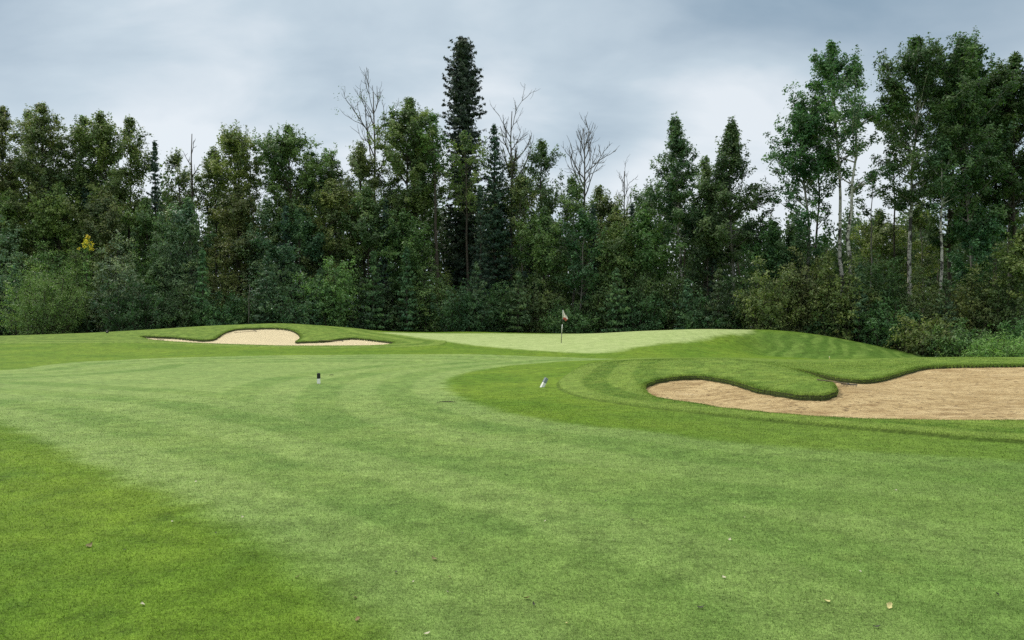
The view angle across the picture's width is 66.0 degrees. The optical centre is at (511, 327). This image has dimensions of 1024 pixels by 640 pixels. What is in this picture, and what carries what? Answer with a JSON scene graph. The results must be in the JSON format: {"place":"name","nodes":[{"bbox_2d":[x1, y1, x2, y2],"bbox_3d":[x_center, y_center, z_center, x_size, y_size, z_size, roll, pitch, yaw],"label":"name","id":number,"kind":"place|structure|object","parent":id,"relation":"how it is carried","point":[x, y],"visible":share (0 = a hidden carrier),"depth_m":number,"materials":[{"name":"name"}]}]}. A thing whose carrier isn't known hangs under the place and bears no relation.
{"place":"outdoors","nodes":[
{"label":"outdoors","id":0,"kind":"place"},
{"bbox_2d":[0,323,1023,639],"bbox_3d":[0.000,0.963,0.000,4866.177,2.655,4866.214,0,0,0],"label":"ground","id":1,"kind":"structure","parent":0,"point":[30,351],"depth_m":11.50,"materials":[{"name":"green plant"}]},
{"bbox_2d":[0,214,32,334],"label":"bush","id":2,"kind":"object","parent":1,"relation":"on","point":[2,278],"visible":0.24,"depth_m":69.57,"materials":[{"name":"green plant"}]},
{"bbox_2d":[0,105,36,274],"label":"poplar tree","id":3,"kind":"object","parent":1,"relation":"on","point":[5,125],"visible":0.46,"depth_m":76.17,"materials":[{"name":"green plant"}]},
{"bbox_2d":[0,190,41,290],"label":"broadleaf tree","id":4,"kind":"object","parent":1,"relation":"on","point":[6,212],"visible":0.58,"depth_m":72.23,"materials":[{"name":"green plant"}]},
{"bbox_2d":[5,101,81,267],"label":"poplar tree","id":5,"kind":"object","parent":1,"relation":"on","point":[32,151],"visible":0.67,"depth_m":74.15,"materials":[{"name":"green plant"}]},
{"bbox_2d":[0,248,96,334],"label":"bush","id":6,"kind":"object","parent":1,"relation":"on","point":[35,322],"visible":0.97,"depth_m":62.66,"materials":[{"name":"green plant"}]},
{"bbox_2d":[11,181,99,302],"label":"broadleaf tree","id":7,"kind":"object","parent":1,"relation":"on","point":[53,222],"visible":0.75,"depth_m":72.12,"materials":[{"name":"green plant"}]},
{"bbox_2d":[21,234,90,333],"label":"bush","id":8,"kind":"object","parent":1,"relation":"on","point":[62,257],"visible":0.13,"depth_m":70.39,"materials":[{"name":"green plant"}]},
{"bbox_2d":[43,115,108,275],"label":"poplar tree","id":9,"kind":"object","parent":1,"relation":"on","point":[73,184],"visible":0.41,"depth_m":75.97,"materials":[{"name":"green plant"}]},
{"bbox_2d":[51,239,113,332],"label":"bush","id":10,"kind":"object","parent":1,"relation":"on","point":[76,281],"visible":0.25,"depth_m":67.54,"materials":[{"name":"green plant"}]},
{"bbox_2d":[62,184,129,295],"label":"broadleaf tree","id":11,"kind":"object","parent":1,"relation":"on","point":[100,213],"visible":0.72,"depth_m":71.42,"materials":[{"name":"green plant"}]},
{"bbox_2d":[65,108,150,286],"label":"poplar tree","id":12,"kind":"object","parent":1,"relation":"on","point":[101,134],"visible":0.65,"depth_m":74.92,"materials":[{"name":"green plant"}]},
{"bbox_2d":[78,229,154,332],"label":"bush","id":13,"kind":"object","parent":1,"relation":"on","point":[116,266],"visible":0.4,"depth_m":66.31,"materials":[{"name":"green plant"}]},
{"bbox_2d":[88,273,180,331],"bbox_3d":[-30.963,-1.841,64.976,7.172,5.393,6.891,0,0,0],"label":"bush","id":14,"kind":"object","parent":1,"relation":"on","point":[131,318],"visible":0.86,"depth_m":63.95,"materials":[{"name":"green plant"}]},
{"bbox_2d":[107,114,161,263],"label":"poplar tree","id":15,"kind":"object","parent":1,"relation":"on","point":[129,122],"visible":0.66,"depth_m":77.24,"materials":[{"name":"green plant"}]},
{"bbox_2d":[108,196,180,285],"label":"broadleaf tree","id":16,"kind":"object","parent":1,"relation":"on","point":[144,227],"visible":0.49,"depth_m":72.72,"materials":[{"name":"green plant"}]},
{"bbox_2d":[141,232,204,312],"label":"bush","id":17,"kind":"object","parent":1,"relation":"on","point":[165,274],"visible":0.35,"depth_m":68.92,"materials":[{"name":"green plant"}]},
{"bbox_2d":[149,147,207,253],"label":"poplar tree","id":18,"kind":"object","parent":1,"relation":"on","point":[175,160],"visible":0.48,"depth_m":79.39,"materials":[{"name":"green plant"}]},
{"bbox_2d":[143,281,215,328],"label":"bush","id":19,"kind":"object","parent":1,"relation":"on","point":[181,320],"visible":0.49,"depth_m":65.93,"materials":[{"name":"green plant"}]},
{"bbox_2d":[152,196,216,296],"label":"broadleaf tree","id":20,"kind":"object","parent":1,"relation":"on","point":[187,229],"visible":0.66,"depth_m":70.99,"materials":[{"name":"green plant"}]},
{"bbox_2d":[189,146,237,286],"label":"poplar tree","id":21,"kind":"object","parent":1,"relation":"on","point":[203,191],"visible":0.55,"depth_m":77.33,"materials":[{"name":"green plant"}]},
{"bbox_2d":[189,290,247,326],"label":"bush","id":22,"kind":"object","parent":1,"relation":"on","point":[224,317],"visible":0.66,"depth_m":65.99,"materials":[{"name":"green plant"}]},
{"bbox_2d":[186,255,251,324],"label":"bush","id":23,"kind":"object","parent":1,"relation":"on","point":[214,289],"visible":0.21,"depth_m":70.01,"materials":[{"name":"green plant"}]},
{"bbox_2d":[196,184,270,295],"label":"broadleaf tree","id":24,"kind":"object","parent":1,"relation":"on","point":[237,206],"visible":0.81,"depth_m":72.52,"materials":[{"name":"green plant"}]},
{"bbox_2d":[208,119,269,297],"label":"poplar tree","id":25,"kind":"object","parent":1,"relation":"on","point":[233,144],"visible":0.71,"depth_m":75.24,"materials":[{"name":"green plant"}]},
{"bbox_2d":[232,195,283,297],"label":"broadleaf tree","id":26,"kind":"object","parent":1,"relation":"on","point":[265,214],"visible":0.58,"depth_m":72.28,"materials":[{"name":"green plant"}]},
{"bbox_2d":[249,249,283,323],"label":"young conifer","id":27,"kind":"object","parent":1,"relation":"on","point":[267,278],"visible":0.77,"depth_m":66.20,"materials":[{"name":"green plant"}]},
{"bbox_2d":[149,329,388,345],"bbox_3d":[-16.523,0.623,53.915,18.120,1.275,9.600,0,0,0],"label":"sand bunker","id":28,"kind":"object","parent":1,"relation":"on","point":[270,337],"visible":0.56,"depth_m":54.09},
{"bbox_2d":[232,260,308,323],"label":"bush","id":29,"kind":"object","parent":1,"relation":"on","point":[290,282],"visible":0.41,"depth_m":67.68,"materials":[{"name":"green plant"}]},
{"bbox_2d":[251,207,335,299],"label":"broadleaf tree","id":30,"kind":"object","parent":1,"relation":"on","point":[300,231],"visible":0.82,"depth_m":70.93,"materials":[{"name":"green plant"}]},
{"bbox_2d":[250,120,340,274],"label":"poplar tree","id":31,"kind":"object","parent":1,"relation":"on","point":[279,150],"visible":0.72,"depth_m":74.77,"materials":[{"name":"green plant"}]},
{"bbox_2d":[268,274,336,325],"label":"bush","id":32,"kind":"object","parent":1,"relation":"on","point":[292,316],"visible":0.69,"depth_m":65.07,"materials":[{"name":"green plant"}]},
{"bbox_2d":[291,178,364,281],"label":"broadleaf tree","id":33,"kind":"object","parent":1,"relation":"on","point":[331,202],"visible":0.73,"depth_m":71.55,"materials":[{"name":"green plant"}]},
{"bbox_2d":[292,255,371,327],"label":"bush","id":34,"kind":"object","parent":1,"relation":"on","point":[337,290],"visible":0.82,"depth_m":65.72,"materials":[{"name":"green plant"}]},
{"bbox_2d":[327,140,396,313],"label":"poplar tree","id":35,"kind":"object","parent":1,"relation":"on","point":[361,164],"visible":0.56,"depth_m":75.25,"materials":[{"name":"green plant"}]},
{"bbox_2d":[331,185,399,302],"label":"broadleaf tree","id":36,"kind":"object","parent":1,"relation":"on","point":[366,212],"visible":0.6,"depth_m":71.35,"materials":[{"name":"green plant"}]},
{"bbox_2d":[333,67,402,284],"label":"dead tree","id":37,"kind":"object","parent":1,"relation":"on","point":[373,112],"visible":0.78,"depth_m":77.88,"materials":[{"name":"grey plant"}]},
{"bbox_2d":[355,249,393,329],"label":"young conifer","id":38,"kind":"object","parent":1,"relation":"on","point":[373,271],"visible":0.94,"depth_m":67.22,"materials":[{"name":"green plant"}]},
{"bbox_2d":[362,207,438,298],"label":"broadleaf tree","id":39,"kind":"object","parent":1,"relation":"on","point":[406,230],"visible":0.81,"depth_m":70.06,"materials":[{"name":"green plant"}]},
{"bbox_2d":[393,241,424,331],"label":"young conifer","id":40,"kind":"object","parent":1,"relation":"on","point":[406,315],"visible":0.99,"depth_m":67.83,"materials":[{"name":"green plant"}]},
{"bbox_2d":[366,96,454,265],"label":"poplar tree","id":41,"kind":"object","parent":1,"relation":"on","point":[412,119],"visible":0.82,"depth_m":74.68,"materials":[{"name":"green plant"}]},
{"bbox_2d":[395,257,455,331],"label":"bush","id":42,"kind":"object","parent":1,"relation":"on","point":[432,326],"visible":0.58,"depth_m":69.17,"materials":[{"name":"green plant"}]},
{"bbox_2d":[406,112,449,289],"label":"poplar tree","id":43,"kind":"object","parent":1,"relation":"on","point":[431,121],"visible":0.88,"depth_m":74.10,"materials":[{"name":"green plant"}]},
{"bbox_2d":[422,278,497,331],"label":"bush","id":44,"kind":"object","parent":1,"relation":"on","point":[460,320],"visible":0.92,"depth_m":66.28,"materials":[{"name":"green plant"}]},
{"bbox_2d":[438,36,486,314],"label":"spruce tree","id":45,"kind":"object","parent":1,"relation":"on","point":[465,83],"visible":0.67,"depth_m":79.31,"materials":[{"name":"green plant"}]},
{"bbox_2d":[431,130,497,290],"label":"poplar tree","id":46,"kind":"object","parent":1,"relation":"on","point":[465,147],"visible":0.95,"depth_m":75.01,"materials":[{"name":"green plant"}]},
{"bbox_2d":[461,186,497,331],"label":"young conifer","id":47,"kind":"object","parent":1,"relation":"on","point":[480,228],"visible":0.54,"depth_m":72.86,"materials":[{"name":"green plant"}]},
{"bbox_2d":[464,123,521,319],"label":"spruce tree","id":48,"kind":"object","parent":1,"relation":"on","point":[496,237],"visible":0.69,"depth_m":75.46,"materials":[{"name":"green plant"}]},
{"bbox_2d":[473,281,531,332],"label":"bush","id":49,"kind":"object","parent":1,"relation":"on","point":[498,314],"visible":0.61,"depth_m":69.19,"materials":[{"name":"green plant"}]},
{"bbox_2d":[0,354,1023,639],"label":"fairway","id":50,"kind":"structure","parent":1,"relation":"on","point":[224,378],"depth_m":7.30,"materials":[{"name":"green plant"}]},
{"bbox_2d":[0,155,1023,332],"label":"woods","id":51,"kind":"object","parent":1,"relation":"on","point":[441,231],"depth_m":83.03,"materials":[{"name":"green plant"}]},
{"bbox_2d":[488,151,536,284],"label":"poplar tree","id":52,"kind":"object","parent":1,"relation":"on","point":[509,164],"visible":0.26,"depth_m":77.49,"materials":[{"name":"green plant"}]},
{"bbox_2d":[488,82,537,287],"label":"dead tree","id":53,"kind":"object","parent":1,"relation":"on","point":[511,149],"visible":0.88,"depth_m":76.96,"materials":[{"name":"grey plant"}]},
{"bbox_2d":[498,267,536,332],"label":"young conifer","id":54,"kind":"object","parent":1,"relation":"on","point":[523,318],"visible":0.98,"depth_m":67.78,"materials":[{"name":"green plant"}]},
{"bbox_2d":[499,174,548,302],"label":"poplar tree","id":55,"kind":"object","parent":1,"relation":"on","point":[519,194],"visible":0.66,"depth_m":75.36,"materials":[{"name":"green plant"}]},
{"bbox_2d":[502,268,571,332],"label":"bush","id":56,"kind":"object","parent":1,"relation":"on","point":[540,307],"visible":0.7,"depth_m":69.37,"materials":[{"name":"green plant"}]},
{"bbox_2d":[506,205,572,321],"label":"broadleaf tree","id":57,"kind":"object","parent":1,"relation":"on","point":[543,249],"visible":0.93,"depth_m":71.59,"materials":[{"name":"green plant"}]},
{"bbox_2d":[521,138,565,283],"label":"poplar tree","id":58,"kind":"object","parent":1,"relation":"on","point":[537,161],"visible":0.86,"depth_m":76.55,"materials":[{"name":"green plant"}]},
{"bbox_2d":[378,329,754,353],"bbox_3d":[4.170,0.739,52.661,28.384,1.320,19.237,0,0,0],"label":"putting green","id":59,"kind":"object","parent":1,"relation":"on","point":[600,343],"visible":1,"depth_m":53.37,"materials":[{"name":"green plant"}]},
{"bbox_2d":[538,299,601,333],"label":"bush","id":60,"kind":"object","parent":1,"relation":"on","point":[574,327],"visible":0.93,"depth_m":67.23,"materials":[{"name":"green plant"}]},
{"bbox_2d":[551,172,598,309],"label":"poplar tree","id":61,"kind":"object","parent":1,"relation":"on","point":[569,203],"visible":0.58,"depth_m":75.81,"materials":[{"name":"green plant"}]},
{"bbox_2d":[557,207,607,322],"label":"broadleaf tree","id":62,"kind":"object","parent":1,"relation":"on","point":[585,226],"visible":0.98,"depth_m":70.60,"materials":[{"name":"green plant"}]},
{"bbox_2d":[563,113,619,312],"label":"dead tree","id":63,"kind":"object","parent":1,"relation":"on","point":[589,151],"visible":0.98,"depth_m":76.68,"materials":[{"name":"grey plant"}]},
{"bbox_2d":[585,184,624,302],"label":"poplar tree","id":64,"kind":"object","parent":1,"relation":"on","point":[603,209],"visible":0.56,"depth_m":78.04,"materials":[{"name":"green plant"}]},
{"bbox_2d":[596,267,632,332],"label":"young conifer","id":65,"kind":"object","parent":1,"relation":"on","point":[615,289],"visible":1,"depth_m":66.73,"materials":[{"name":"green plant"}]},
{"bbox_2d":[591,221,647,295],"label":"broadleaf tree","id":66,"kind":"object","parent":1,"relation":"on","point":[614,241],"visible":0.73,"depth_m":70.33,"materials":[{"name":"green plant"}]},
{"bbox_2d":[585,248,659,332],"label":"bush","id":67,"kind":"object","parent":1,"relation":"on","point":[644,281],"visible":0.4,"depth_m":69.24,"materials":[{"name":"green plant"}]},
{"bbox_2d":[609,285,673,331],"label":"bush","id":68,"kind":"object","parent":1,"relation":"on","point":[652,322],"visible":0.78,"depth_m":67.13,"materials":[{"name":"green plant"}]},
{"bbox_2d":[609,207,687,302],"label":"broadleaf tree","id":69,"kind":"object","parent":1,"relation":"on","point":[646,236],"visible":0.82,"depth_m":70.56,"materials":[{"name":"green plant"}]},
{"bbox_2d":[638,112,707,306],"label":"spruce tree","id":70,"kind":"object","parent":1,"relation":"on","point":[674,195],"visible":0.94,"depth_m":71.16,"materials":[{"name":"green plant"}]},
{"bbox_2d":[645,262,706,329],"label":"bush","id":71,"kind":"object","parent":1,"relation":"on","point":[669,324],"visible":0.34,"depth_m":68.83,"materials":[{"name":"green plant"}]},
{"bbox_2d":[673,288,741,329],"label":"bush","id":72,"kind":"object","parent":1,"relation":"on","point":[700,324],"visible":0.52,"depth_m":64.92,"materials":[{"name":"green plant"}]},
{"bbox_2d":[681,195,734,310],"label":"broadleaf tree","id":73,"kind":"object","parent":1,"relation":"on","point":[709,218],"visible":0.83,"depth_m":69.50,"materials":[{"name":"green plant"}]},
{"bbox_2d":[702,269,736,328],"bbox_3d":[17.070,-2.358,64.811,3.022,5.892,3.065,0,0,0],"label":"young conifer","id":74,"kind":"object","parent":1,"relation":"on","point":[721,306],"visible":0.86,"depth_m":64.77,"materials":[{"name":"green plant"}]},
{"bbox_2d":[678,116,779,303],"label":"spruce tree","id":75,"kind":"object","parent":1,"relation":"on","point":[719,187],"visible":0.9,"depth_m":69.06,"materials":[{"name":"green plant"}]},
{"bbox_2d":[709,262,757,328],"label":"bush","id":76,"kind":"object","parent":1,"relation":"on","point":[734,289],"visible":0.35,"depth_m":65.82,"materials":[{"name":"green plant"}]},
{"bbox_2d":[731,256,804,331],"bbox_3d":[20.684,-2.481,63.291,6.241,6.490,5.475,0,0,0],"label":"bush","id":77,"kind":"object","parent":1,"relation":"on","point":[774,317],"visible":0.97,"depth_m":62.36,"materials":[{"name":"green plant"}]},
{"bbox_2d":[741,216,803,300],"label":"broadleaf tree","id":78,"kind":"object","parent":1,"relation":"on","point":[769,255],"visible":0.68,"depth_m":66.52,"materials":[{"name":"green plant"}]},
{"bbox_2d":[558,357,1023,440],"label":"rough grass","id":79,"kind":"structure","parent":1,"relation":"on","point":[900,371],"depth_m":23.56,"materials":[{"name":"green plant"}]},
{"bbox_2d":[768,221,822,298],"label":"broadleaf tree","id":80,"kind":"object","parent":1,"relation":"on","point":[791,240],"visible":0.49,"depth_m":65.43,"materials":[{"name":"green plant"}]},
{"bbox_2d":[761,99,837,295],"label":"poplar tree","id":81,"kind":"object","parent":1,"relation":"on","point":[803,169],"visible":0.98,"depth_m":65.51,"materials":[{"name":"green plant"}]},
{"bbox_2d":[766,245,838,332],"bbox_3d":[23.819,-2.773,64.167,5.428,7.927,5.586,0,0,36],"label":"bush","id":82,"kind":"object","parent":1,"relation":"on","point":[802,300],"visible":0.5,"depth_m":63.13,"materials":[{"name":"green plant"}]},
{"bbox_2d":[782,90,850,289],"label":"poplar tree","id":83,"kind":"object","parent":1,"relation":"on","point":[833,180],"visible":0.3,"depth_m":67.38,"materials":[{"name":"green plant"}]},
{"bbox_2d":[782,39,881,296],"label":"poplar tree","id":84,"kind":"object","parent":1,"relation":"on","point":[829,68],"visible":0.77,"depth_m":65.27,"materials":[{"name":"green plant"}]},
{"bbox_2d":[647,367,1023,419],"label":"sand bunker","id":85,"kind":"object","parent":1,"relation":"on","point":[984,393],"visible":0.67,"depth_m":18.66},
{"bbox_2d":[800,250,882,341],"bbox_3d":[26.086,-2.592,62.250,6.269,7.832,6.448,0,0,0],"label":"bush","id":86,"kind":"object","parent":1,"relation":"on","point":[843,301],"visible":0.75,"depth_m":61.58,"materials":[{"name":"green plant"}]},
{"bbox_2d":[799,64,905,303],"bbox_3d":[27.233,-9.913,63.984,7.696,22.687,6.674,0,0,-35],"label":"poplar tree","id":87,"kind":"object","parent":1,"relation":"on","point":[854,116],"visible":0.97,"depth_m":63.23,"materials":[{"name":"green plant"}]},
{"bbox_2d":[840,246,911,342],"bbox_3d":[29.214,-2.347,63.526,6.017,8.507,5.506,0,0,0],"label":"bush","id":88,"kind":"object","parent":1,"relation":"on","point":[877,275],"visible":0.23,"depth_m":62.30,"materials":[{"name":"green plant"}]},
{"bbox_2d":[847,208,922,302],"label":"broadleaf tree","id":89,"kind":"object","parent":1,"relation":"on","point":[882,235],"visible":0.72,"depth_m":73.17,"materials":[{"name":"green plant"}]},
{"bbox_2d":[852,293,935,349],"bbox_3d":[28.970,-0.523,59.953,6.065,4.619,5.642,0,0,21],"label":"bush","id":90,"kind":"object","parent":1,"relation":"on","point":[876,338],"visible":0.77,"depth_m":59.46,"materials":[{"name":"green plant"}]},
{"bbox_2d":[861,32,979,299],"bbox_3d":[33.722,-11.014,64.819,8.874,25.940,9.193,0,0,34],"label":"poplar tree","id":91,"kind":"object","parent":1,"relation":"on","point":[924,72],"visible":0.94,"depth_m":63.87,"materials":[{"name":"green plant"}]},
{"bbox_2d":[883,312,957,356],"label":"bush","id":92,"kind":"object","parent":1,"relation":"on","point":[919,334],"visible":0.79,"depth_m":56.39,"materials":[{"name":"green plant"}]},
{"bbox_2d":[877,265,964,334],"bbox_3d":[31.609,-1.419,61.175,5.601,7.198,5.718,0,0,-15],"label":"bush","id":93,"kind":"object","parent":1,"relation":"on","point":[912,303],"visible":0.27,"depth_m":60.62,"materials":[{"name":"green plant"}]},
{"bbox_2d":[896,198,952,312],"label":"broadleaf tree","id":94,"kind":"object","parent":1,"relation":"on","point":[931,257],"visible":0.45,"depth_m":75.82,"materials":[{"name":"green plant"}]},
{"bbox_2d":[902,49,994,301],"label":"poplar tree","id":95,"kind":"object","parent":1,"relation":"on","point":[934,238],"visible":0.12,"depth_m":67.81,"materials":[{"name":"green plant"}]},
{"bbox_2d":[923,133,975,299],"bbox_3d":[34.754,-6.686,62.195,3.949,17.342,5.844,0,0,39],"label":"poplar tree","id":96,"kind":"object","parent":1,"relation":"on","point":[942,153],"visible":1,"depth_m":61.75,"materials":[{"name":"green plant"}]},
{"bbox_2d":[919,317,1002,356],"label":"bush","id":97,"kind":"object","parent":1,"relation":"on","point":[961,342],"visible":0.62,"depth_m":54.45,"materials":[{"name":"green plant"}]},
{"bbox_2d":[925,263,1008,352],"bbox_3d":[34.594,-1.353,60.112,5.879,7.382,6.342,0,0,33],"label":"bush","id":98,"kind":"object","parent":1,"relation":"on","point":[966,305],"visible":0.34,"depth_m":59.02,"materials":[{"name":"green plant"}]},
{"bbox_2d":[921,27,1023,296],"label":"poplar tree","id":99,"kind":"object","parent":1,"relation":"on","point":[968,52],"visible":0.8,"depth_m":62.93,"materials":[{"name":"green plant"}]},
{"bbox_2d":[943,201,1005,301],"bbox_3d":[37.741,-4.187,64.210,4.525,12.282,5.749,0,0,23],"label":"broadleaf tree","id":100,"kind":"object","parent":1,"relation":"on","point":[981,250],"visible":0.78,"depth_m":63.31,"materials":[{"name":"green plant"}]},
{"bbox_2d":[953,328,1023,356],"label":"bush","id":101,"kind":"object","parent":1,"relation":"on","point":[986,349],"visible":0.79,"depth_m":51.52,"materials":[{"name":"green plant"}]},
{"bbox_2d":[963,254,1023,351],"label":"bush","id":102,"kind":"object","parent":1,"relation":"on","point":[1012,313],"visible":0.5,"depth_m":58.38,"materials":[{"name":"green plant"}]},
{"bbox_2d":[971,51,1023,305],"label":"poplar tree","id":103,"kind":"object","parent":1,"relation":"on","point":[1013,219],"visible":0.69,"depth_m":65.05,"materials":[{"name":"green plant"}]},
{"bbox_2d":[973,73,1023,301],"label":"poplar tree","id":104,"kind":"object","parent":1,"relation":"on","point":[989,90],"visible":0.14,"depth_m":66.88,"materials":[{"name":"green plant"}]},
{"bbox_2d":[986,227,1023,318],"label":"broadleaf tree","id":105,"kind":"object","parent":1,"relation":"on","point":[1010,266],"visible":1,"depth_m":57.70,"materials":[{"name":"green plant"}]},
{"bbox_2d":[0,0,1023,303],"label":"sky","id":106,"kind":"structure","parent":0,"point":[182,69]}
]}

